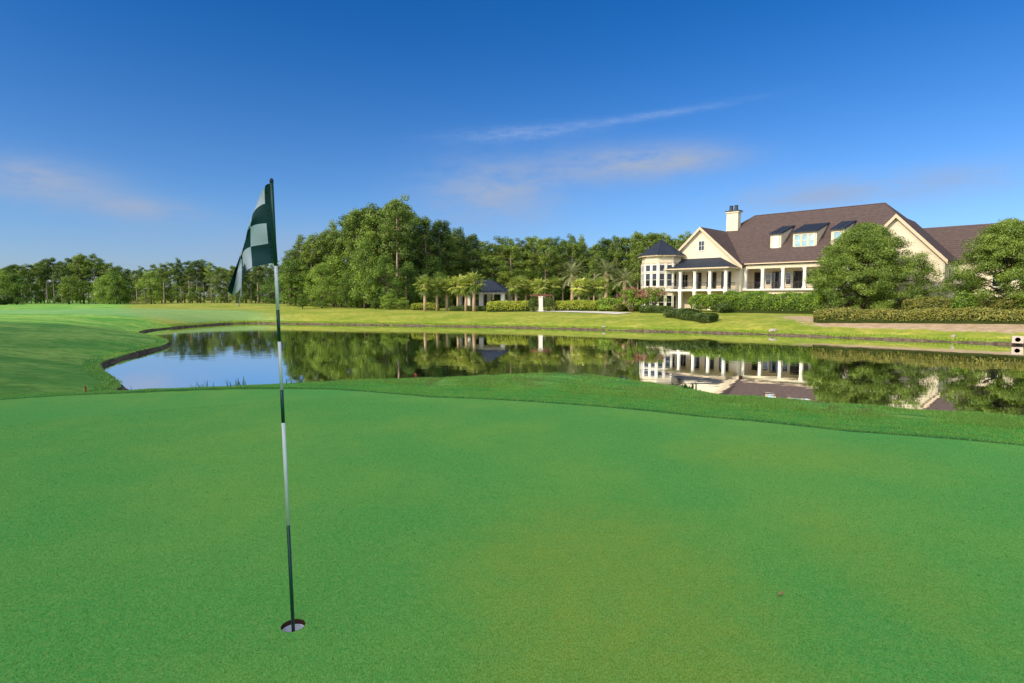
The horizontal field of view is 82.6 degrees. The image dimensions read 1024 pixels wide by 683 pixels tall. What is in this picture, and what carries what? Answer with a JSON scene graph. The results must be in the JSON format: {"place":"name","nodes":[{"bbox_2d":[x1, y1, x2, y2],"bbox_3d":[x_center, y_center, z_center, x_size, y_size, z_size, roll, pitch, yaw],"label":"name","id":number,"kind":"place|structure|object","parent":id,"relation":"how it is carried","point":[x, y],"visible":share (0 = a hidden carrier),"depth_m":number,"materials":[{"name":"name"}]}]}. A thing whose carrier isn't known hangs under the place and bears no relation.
{"place":"outdoors","nodes":[
{"label":"outdoors","id":0,"kind":"place"},
{"bbox_2d":[0,297,1023,445],"bbox_3d":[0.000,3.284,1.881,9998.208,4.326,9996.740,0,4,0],"label":"ground","id":1,"kind":"structure","parent":0,"point":[45,347],"depth_m":50.67,"materials":[{"name":"plant"}]},
{"bbox_2d":[0,268,23,304],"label":"broadleaf tree","id":2,"kind":"object","parent":1,"relation":"on","point":[3,274],"visible":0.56,"depth_m":159.18,"materials":[{"name":"green plant"}]},
{"bbox_2d":[0,272,33,304],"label":"broadleaf tree","id":3,"kind":"object","parent":1,"relation":"on","point":[18,277],"visible":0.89,"depth_m":158.68,"materials":[{"name":"green plant"}]},
{"bbox_2d":[23,283,46,303],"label":"broadleaf tree","id":4,"kind":"object","parent":1,"relation":"on","point":[36,292],"visible":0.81,"depth_m":181.69,"materials":[{"name":"green plant"}]},
{"bbox_2d":[33,258,59,303],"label":"pine tree","id":5,"kind":"object","parent":1,"relation":"on","point":[39,272],"visible":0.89,"depth_m":178.84,"materials":[{"name":"green plant"}]},
{"bbox_2d":[41,258,60,303],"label":"pine tree","id":6,"kind":"object","parent":1,"relation":"on","point":[51,263],"visible":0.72,"depth_m":178.99,"materials":[{"name":"green plant"}]},
{"bbox_2d":[51,261,73,303],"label":"pine tree","id":7,"kind":"object","parent":1,"relation":"on","point":[59,270],"visible":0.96,"depth_m":171.00,"materials":[{"name":"green plant"}]},
{"bbox_2d":[55,276,82,303],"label":"broadleaf tree","id":8,"kind":"object","parent":1,"relation":"on","point":[68,292],"visible":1,"depth_m":168.30,"materials":[{"name":"green plant"}]},
{"bbox_2d":[66,254,90,303],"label":"pine tree","id":9,"kind":"object","parent":1,"relation":"on","point":[77,258],"visible":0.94,"depth_m":177.06,"materials":[{"name":"green plant"}]},
{"bbox_2d":[70,280,95,303],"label":"broadleaf tree","id":10,"kind":"object","parent":1,"relation":"on","point":[84,296],"visible":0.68,"depth_m":173.92,"materials":[{"name":"green plant"}]},
{"bbox_2d":[83,253,105,303],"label":"pine tree","id":11,"kind":"object","parent":1,"relation":"on","point":[96,266],"visible":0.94,"depth_m":177.77,"materials":[{"name":"green plant"}]},
{"bbox_2d":[93,274,121,303],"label":"broadleaf tree","id":12,"kind":"object","parent":1,"relation":"on","point":[100,287],"visible":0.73,"depth_m":158.48,"materials":[{"name":"green plant"}]},
{"bbox_2d":[97,270,134,303],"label":"broadleaf tree","id":13,"kind":"object","parent":1,"relation":"on","point":[117,276],"visible":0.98,"depth_m":158.59,"materials":[{"name":"green plant"}]},
{"bbox_2d":[134,270,163,303],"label":"broadleaf tree","id":14,"kind":"object","parent":1,"relation":"on","point":[155,296],"visible":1,"depth_m":158.99,"materials":[{"name":"green plant"}]},
{"bbox_2d":[155,263,173,303],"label":"pine tree","id":15,"kind":"object","parent":1,"relation":"on","point":[164,274],"visible":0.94,"depth_m":172.04,"materials":[{"name":"green plant"}]},
{"bbox_2d":[171,257,185,302],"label":"pine tree","id":16,"kind":"object","parent":1,"relation":"on","point":[177,279],"visible":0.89,"depth_m":180.24,"materials":[{"name":"green plant"}]},
{"bbox_2d":[186,260,204,300],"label":"pine tree","id":17,"kind":"object","parent":1,"relation":"on","point":[194,263],"visible":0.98,"depth_m":178.13,"materials":[{"name":"green plant"}]},
{"bbox_2d":[203,262,220,302],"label":"pine tree","id":18,"kind":"object","parent":1,"relation":"on","point":[209,273],"visible":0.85,"depth_m":174.60,"materials":[{"name":"green plant"}]},
{"bbox_2d":[209,266,228,302],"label":"pine tree","id":19,"kind":"object","parent":1,"relation":"on","point":[221,275],"visible":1,"depth_m":171.42,"materials":[{"name":"green plant"}]},
{"bbox_2d":[247,265,265,303],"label":"pine tree","id":20,"kind":"object","parent":1,"relation":"on","point":[256,274],"visible":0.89,"depth_m":172.07,"materials":[{"name":"green plant"}]},
{"bbox_2d":[253,276,290,303],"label":"broadleaf tree","id":21,"kind":"object","parent":1,"relation":"on","point":[266,290],"visible":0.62,"depth_m":168.23,"materials":[{"name":"green plant"}]},
{"bbox_2d":[271,258,314,305],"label":"broadleaf tree","id":22,"kind":"object","parent":1,"relation":"on","point":[285,277],"visible":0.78,"depth_m":112.21,"materials":[{"name":"green plant"}]},
{"bbox_2d":[283,268,315,302],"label":"broadleaf tree","id":23,"kind":"object","parent":1,"relation":"on","point":[300,283],"visible":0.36,"depth_m":112.95,"materials":[{"name":"green plant"}]},
{"bbox_2d":[290,235,312,304],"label":"pine tree","id":24,"kind":"object","parent":1,"relation":"on","point":[296,246],"visible":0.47,"depth_m":115.03,"materials":[{"name":"green plant"}]},
{"bbox_2d":[299,232,329,305],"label":"pine tree","id":25,"kind":"object","parent":1,"relation":"on","point":[307,252],"visible":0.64,"depth_m":113.84,"materials":[{"name":"green plant"}]},
{"bbox_2d":[303,262,338,307],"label":"broadleaf tree","id":26,"kind":"object","parent":1,"relation":"on","point":[318,294],"visible":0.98,"depth_m":102.75,"materials":[{"name":"green plant"}]},
{"bbox_2d":[312,231,332,305],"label":"pine tree","id":27,"kind":"object","parent":1,"relation":"on","point":[322,235],"visible":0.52,"depth_m":115.89,"materials":[{"name":"green plant"}]},
{"bbox_2d":[312,255,349,306],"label":"broadleaf tree","id":28,"kind":"object","parent":1,"relation":"on","point":[337,265],"visible":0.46,"depth_m":110.56,"materials":[{"name":"green plant"}]},
{"bbox_2d":[319,219,342,305],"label":"pine tree","id":29,"kind":"object","parent":1,"relation":"on","point":[333,234],"visible":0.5,"depth_m":115.34,"materials":[{"name":"green plant"}]},
{"bbox_2d":[324,219,360,301],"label":"pine tree","id":30,"kind":"object","parent":1,"relation":"on","point":[339,245],"visible":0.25,"depth_m":113.67,"materials":[{"name":"green plant"}]},
{"bbox_2d":[337,272,354,307],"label":"broadleaf tree","id":31,"kind":"object","parent":1,"relation":"on","point":[344,289],"visible":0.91,"depth_m":102.30,"materials":[{"name":"green plant"}]},
{"bbox_2d":[336,208,376,306],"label":"pine tree","id":32,"kind":"object","parent":1,"relation":"on","point":[353,216],"visible":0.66,"depth_m":109.85,"materials":[{"name":"green plant"}]},
{"bbox_2d":[348,236,379,308],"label":"broadleaf tree","id":33,"kind":"object","parent":1,"relation":"on","point":[362,273],"visible":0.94,"depth_m":99.80,"materials":[{"name":"green plant"}]},
{"bbox_2d":[341,205,386,307],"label":"pine tree","id":34,"kind":"object","parent":1,"relation":"on","point":[364,230],"visible":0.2,"depth_m":110.13,"materials":[{"name":"green plant"}]},
{"bbox_2d":[339,250,394,307],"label":"broadleaf tree","id":35,"kind":"object","parent":1,"relation":"on","point":[357,301],"visible":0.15,"depth_m":108.89,"materials":[{"name":"green plant"}]},
{"bbox_2d":[341,202,394,307],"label":"pine tree","id":36,"kind":"object","parent":1,"relation":"on","point":[371,232],"visible":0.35,"depth_m":108.73,"materials":[{"name":"green plant"}]},
{"bbox_2d":[367,253,405,306],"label":"broadleaf tree","id":37,"kind":"object","parent":1,"relation":"on","point":[384,263],"visible":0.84,"depth_m":98.71,"materials":[{"name":"green plant"}]},
{"bbox_2d":[380,293,398,309],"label":"shrub","id":38,"kind":"object","parent":1,"relation":"on","point":[389,303],"visible":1,"depth_m":96.28,"materials":[{"name":"green plant"}]},
{"bbox_2d":[369,200,413,292],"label":"pine tree","id":39,"kind":"object","parent":1,"relation":"on","point":[388,251],"visible":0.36,"depth_m":108.20,"materials":[{"name":"green plant"}]},
{"bbox_2d":[374,200,419,306],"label":"pine tree","id":40,"kind":"object","parent":1,"relation":"on","point":[400,236],"visible":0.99,"depth_m":104.27,"materials":[{"name":"green plant"}]},
{"bbox_2d":[376,194,419,265],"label":"pine tree","id":41,"kind":"object","parent":1,"relation":"on","point":[408,245],"visible":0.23,"depth_m":110.04,"materials":[{"name":"green plant"}]},
{"bbox_2d":[392,261,419,308],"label":"broadleaf tree","id":42,"kind":"object","parent":1,"relation":"on","point":[406,269],"visible":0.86,"depth_m":102.16,"materials":[{"name":"green plant"}]},
{"bbox_2d":[391,201,423,307],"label":"pine tree","id":43,"kind":"object","parent":1,"relation":"on","point":[411,256],"visible":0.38,"depth_m":109.21,"materials":[{"name":"green plant"}]},
{"bbox_2d":[407,215,439,301],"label":"pine tree","id":44,"kind":"object","parent":1,"relation":"on","point":[424,227],"visible":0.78,"depth_m":111.06,"materials":[{"name":"green plant"}]},
{"bbox_2d":[413,273,435,310],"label":"fan palm","id":45,"kind":"object","parent":1,"relation":"on","point":[425,291],"visible":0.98,"depth_m":90.36,"materials":[{"name":"plant"}]},
{"bbox_2d":[411,302,439,309],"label":"hedge","id":46,"kind":"object","parent":1,"relation":"on","point":[429,306],"visible":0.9,"depth_m":93.92,"materials":[{"name":"green plant"}]},
{"bbox_2d":[418,256,447,301],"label":"broadleaf tree","id":47,"kind":"object","parent":1,"relation":"on","point":[436,264],"visible":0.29,"depth_m":109.79,"materials":[{"name":"green plant"}]},
{"bbox_2d":[428,277,447,310],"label":"fan palm","id":48,"kind":"object","parent":1,"relation":"on","point":[436,291],"visible":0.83,"depth_m":91.28,"materials":[{"name":"plant"}]},
{"bbox_2d":[429,271,451,307],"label":"broadleaf tree","id":49,"kind":"object","parent":1,"relation":"on","point":[443,302],"visible":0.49,"depth_m":105.29,"materials":[{"name":"green plant"}]},
{"bbox_2d":[423,219,461,298],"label":"pine tree","id":50,"kind":"object","parent":1,"relation":"on","point":[445,242],"visible":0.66,"depth_m":114.30,"materials":[{"name":"green plant"}]},
{"bbox_2d":[434,227,463,306],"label":"pine tree","id":51,"kind":"object","parent":1,"relation":"on","point":[455,272],"visible":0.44,"depth_m":116.53,"materials":[{"name":"green plant"}]},
{"bbox_2d":[446,273,464,307],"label":"fan palm","id":52,"kind":"object","parent":1,"relation":"on","point":[454,280],"visible":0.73,"depth_m":91.15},
{"bbox_2d":[449,227,479,284],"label":"pine tree","id":53,"kind":"object","parent":1,"relation":"on","point":[459,235],"visible":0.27,"depth_m":122.43,"materials":[{"name":"green plant"}]},
{"bbox_2d":[454,275,476,310],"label":"fan palm","id":54,"kind":"object","parent":1,"relation":"on","point":[463,292],"visible":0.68,"depth_m":90.21,"materials":[{"name":"plant"}]},
{"bbox_2d":[458,233,485,299],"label":"pine tree","id":55,"kind":"object","parent":1,"relation":"on","point":[471,251],"visible":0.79,"depth_m":118.96,"materials":[{"name":"green plant"}]},
{"bbox_2d":[460,271,486,311],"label":"fan palm","id":56,"kind":"object","parent":1,"relation":"on","point":[474,285],"visible":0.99,"depth_m":89.14,"materials":[{"name":"plant"}]},
{"bbox_2d":[459,279,511,305],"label":"pavilion","id":57,"kind":"structure","parent":1,"relation":"on","point":[491,288],"depth_m":94.57,"materials":[{"name":"stone"}]},
{"bbox_2d":[477,240,499,299],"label":"pine tree","id":58,"kind":"object","parent":1,"relation":"on","point":[486,264],"visible":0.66,"depth_m":116.64,"materials":[{"name":"green plant"}]},
{"bbox_2d":[481,236,521,285],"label":"pine tree","id":59,"kind":"object","parent":1,"relation":"on","point":[495,248],"visible":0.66,"depth_m":115.56,"materials":[{"name":"green plant"}]},
{"bbox_2d":[489,236,527,299],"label":"pine tree","id":60,"kind":"object","parent":1,"relation":"on","point":[514,255],"visible":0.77,"depth_m":114.57,"materials":[{"name":"green plant"}]},
{"bbox_2d":[486,300,530,311],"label":"hedge","id":61,"kind":"object","parent":1,"relation":"on","point":[502,306],"visible":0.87,"depth_m":87.88,"materials":[{"name":"green plant"}]},
{"bbox_2d":[0,388,1023,682],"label":"putting green","id":62,"kind":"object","parent":1,"relation":"on","point":[68,408],"visible":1,"depth_m":3.79,"materials":[{"name":"plant"}]},
{"bbox_2d":[253,598,330,656],"bbox_3d":[-1.060,1.369,2.818,0.373,0.001,0.410,-2,5,-21],"label":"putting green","id":63,"kind":"object","parent":62,"relation":"attached to","point":[286,638],"visible":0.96,"depth_m":2.79,"materials":[{"name":"plant"}]},
{"bbox_2d":[281,619,304,631],"bbox_3d":[-1.055,1.449,2.818,0.116,0.161,0.116,0,4,0],"label":"golf cup","id":64,"kind":"object","parent":63,"relation":"in","point":[286,625],"visible":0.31,"depth_m":2.86,"materials":[{"name":"plastic"}]},
{"bbox_2d":[228,178,294,631],"bbox_3d":[-1.212,0.363,2.722,0.304,2.217,0.151,2,5,20],"label":"flagstick","id":65,"kind":"object","parent":64,"relation":"in","point":[259,247],"visible":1,"depth_m":2.68,"materials":[{"name":"green paint"}]},
{"bbox_2d":[0,380,1023,444],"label":"rough grass","id":66,"kind":"structure","parent":1,"relation":"on","point":[852,421],"depth_m":8.30,"materials":[{"name":"plant"}]},
{"bbox_2d":[504,274,525,302],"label":"fan palm","id":67,"kind":"object","parent":1,"relation":"on","point":[515,290],"visible":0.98,"depth_m":92.20,"materials":[{"name":"plant"}]},
{"bbox_2d":[514,276,536,303],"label":"fan palm","id":68,"kind":"object","parent":1,"relation":"on","point":[526,281],"visible":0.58,"depth_m":94.27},
{"bbox_2d":[521,235,547,282],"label":"pine tree","id":69,"kind":"object","parent":1,"relation":"on","point":[530,241],"visible":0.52,"depth_m":125.14,"materials":[{"name":"green plant"}]},
{"bbox_2d":[528,277,549,309],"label":"fan palm","id":70,"kind":"object","parent":1,"relation":"on","point":[538,289],"visible":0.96,"depth_m":92.22,"materials":[{"name":"plant"}]},
{"bbox_2d":[525,237,567,297],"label":"pine tree","id":71,"kind":"object","parent":1,"relation":"on","point":[543,259],"visible":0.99,"depth_m":117.99,"materials":[{"name":"green plant"}]},
{"bbox_2d":[537,236,564,285],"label":"pine tree","id":72,"kind":"object","parent":1,"relation":"on","point":[553,270],"visible":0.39,"depth_m":124.93,"materials":[{"name":"green plant"}]},
{"bbox_2d":[542,274,563,309],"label":"fan palm","id":73,"kind":"object","parent":1,"relation":"on","point":[553,290],"visible":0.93,"depth_m":93.16,"materials":[{"name":"plant"}]},
{"bbox_2d":[550,240,579,300],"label":"pine tree","id":74,"kind":"object","parent":1,"relation":"on","point":[562,244],"visible":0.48,"depth_m":123.72,"materials":[{"name":"green plant"}]},
{"bbox_2d":[556,233,584,286],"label":"pine tree","id":75,"kind":"object","parent":1,"relation":"on","point":[573,247],"visible":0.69,"depth_m":121.44,"materials":[{"name":"green plant"}]},
{"bbox_2d":[557,261,588,299],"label":"date palm","id":76,"kind":"object","parent":1,"relation":"on","point":[573,269],"visible":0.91,"depth_m":103.00,"materials":[{"name":"plant"}]},
{"bbox_2d":[554,299,597,310],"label":"hedge","id":77,"kind":"object","parent":1,"relation":"on","point":[578,305],"visible":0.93,"depth_m":86.84,"materials":[{"name":"green plant"}]},
{"bbox_2d":[569,275,590,299],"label":"fan palm","id":78,"kind":"object","parent":1,"relation":"on","point":[578,290],"visible":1,"depth_m":91.23,"materials":[{"name":"plant"}]},
{"bbox_2d":[573,234,591,277],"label":"pine tree","id":79,"kind":"object","parent":1,"relation":"on","point":[583,245],"visible":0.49,"depth_m":125.57,"materials":[{"name":"green plant"}]},
{"bbox_2d":[579,243,612,300],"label":"pine tree","id":80,"kind":"object","parent":1,"relation":"on","point":[594,256],"visible":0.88,"depth_m":115.01,"materials":[{"name":"green plant"}]},
{"bbox_2d":[589,276,610,299],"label":"fan palm","id":81,"kind":"object","parent":1,"relation":"on","point":[599,291],"visible":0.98,"depth_m":92.07,"materials":[{"name":"plant"}]},
{"bbox_2d":[593,237,614,279],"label":"pine tree","id":82,"kind":"object","parent":1,"relation":"on","point":[606,243],"visible":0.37,"depth_m":123.70,"materials":[{"name":"green plant"}]},
{"bbox_2d":[589,257,622,298],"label":"date palm","id":83,"kind":"object","parent":1,"relation":"on","point":[606,269],"visible":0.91,"depth_m":100.96,"materials":[{"name":"plant"}]},
{"bbox_2d":[607,235,630,297],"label":"pine tree","id":84,"kind":"object","parent":1,"relation":"on","point":[616,243],"visible":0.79,"depth_m":120.11,"materials":[{"name":"green plant"}]},
{"bbox_2d":[608,268,637,303],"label":"date palm","id":85,"kind":"object","parent":1,"relation":"on","point":[624,277],"visible":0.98,"depth_m":98.16,"materials":[{"name":"plant"}]},
{"bbox_2d":[609,236,637,303],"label":"pine tree","id":86,"kind":"object","parent":1,"relation":"on","point":[625,262],"visible":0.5,"depth_m":119.40,"materials":[{"name":"green plant"}]},
{"bbox_2d":[615,286,646,311],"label":"crape myrtle","id":87,"kind":"object","parent":1,"relation":"on","point":[630,293],"visible":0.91,"depth_m":80.16,"materials":[{"name":"plant"}]},
{"bbox_2d":[628,231,649,288],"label":"pine tree","id":88,"kind":"object","parent":1,"relation":"on","point":[639,239],"visible":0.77,"depth_m":115.47,"materials":[{"name":"green plant"}]},
{"bbox_2d":[632,232,659,270],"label":"pine tree","id":89,"kind":"object","parent":1,"relation":"on","point":[650,237],"visible":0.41,"depth_m":114.34,"materials":[{"name":"green plant"}]},
{"bbox_2d":[633,286,669,304],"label":"crape myrtle","id":90,"kind":"object","parent":1,"relation":"on","point":[653,292],"visible":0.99,"depth_m":79.04,"materials":[{"name":"green plant"}]},
{"bbox_2d":[639,305,672,312],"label":"hedge","id":91,"kind":"object","parent":1,"relation":"on","point":[652,308],"visible":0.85,"depth_m":77.50,"materials":[{"name":"green plant"}]},
{"bbox_2d":[663,308,718,322],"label":"hedge","id":92,"kind":"object","parent":1,"relation":"on","point":[691,314],"visible":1,"depth_m":68.15,"materials":[{"name":"green plant"}]},
{"bbox_2d":[688,293,710,311],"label":"shrub","id":93,"kind":"object","parent":1,"relation":"on","point":[694,300],"visible":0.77,"depth_m":79.10,"materials":[{"name":"green plant"}]},
{"bbox_2d":[701,293,725,311],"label":"shrub","id":94,"kind":"object","parent":1,"relation":"on","point":[713,298],"visible":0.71,"depth_m":77.39,"materials":[{"name":"green plant"}]},
{"bbox_2d":[722,290,823,313],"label":"hedge","id":95,"kind":"object","parent":1,"relation":"on","point":[757,301],"visible":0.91,"depth_m":73.52,"materials":[{"name":"green plant"}]},
{"bbox_2d":[638,202,1023,311],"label":"clubhouse","id":96,"kind":"structure","parent":1,"relation":"on","point":[775,253],"depth_m":89.06,"materials":[{"name":"beige paint"}]},
{"bbox_2d":[804,221,947,311],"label":"oak tree","id":97,"kind":"object","parent":1,"relation":"on","point":[865,243],"visible":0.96,"depth_m":68.81,"materials":[{"name":"green plant"}]},
{"bbox_2d":[813,306,1023,323],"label":"hedge","id":98,"kind":"object","parent":1,"relation":"on","point":[966,315],"visible":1,"depth_m":56.44,"materials":[{"name":"green plant"}]},
{"bbox_2d":[901,296,1023,313],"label":"hedge","id":99,"kind":"object","parent":1,"relation":"on","point":[932,302],"visible":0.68,"depth_m":63.61,"materials":[{"name":"green plant"}]},
{"bbox_2d":[949,292,979,311],"bbox_3d":[48.737,-3.981,62.891,2.655,2.757,2.619,1,4,14],"label":"shrub","id":100,"kind":"object","parent":1,"relation":"on","point":[961,301],"visible":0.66,"depth_m":62.17,"materials":[{"name":"green plant"}]},
{"bbox_2d":[936,215,1023,306],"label":"oak tree","id":101,"kind":"object","parent":1,"relation":"on","point":[1006,238],"visible":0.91,"depth_m":62.96,"materials":[{"name":"green plant"}]},
{"bbox_2d":[0,0,1023,296],"label":"sky","id":102,"kind":"structure","parent":0,"point":[134,134],"materials":[{"name":"blue"}]},
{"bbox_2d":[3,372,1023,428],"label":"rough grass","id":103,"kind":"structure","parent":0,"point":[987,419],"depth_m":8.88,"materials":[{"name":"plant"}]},
{"bbox_2d":[83,320,1023,391],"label":"pond bank","id":104,"kind":"structure","parent":0,"point":[148,350],"depth_m":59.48,"materials":[{"name":"plant"}]},
{"bbox_2d":[78,325,170,390],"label":"bank grass","id":105,"kind":"structure","parent":104,"relation":"on","point":[99,369],"depth_m":31.78,"materials":[{"name":"plant"}]},
{"bbox_2d":[104,323,1023,415],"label":"water","id":106,"kind":"structure","parent":0,"point":[946,376],"depth_m":35.73,"materials":[{"name":"liquid"}]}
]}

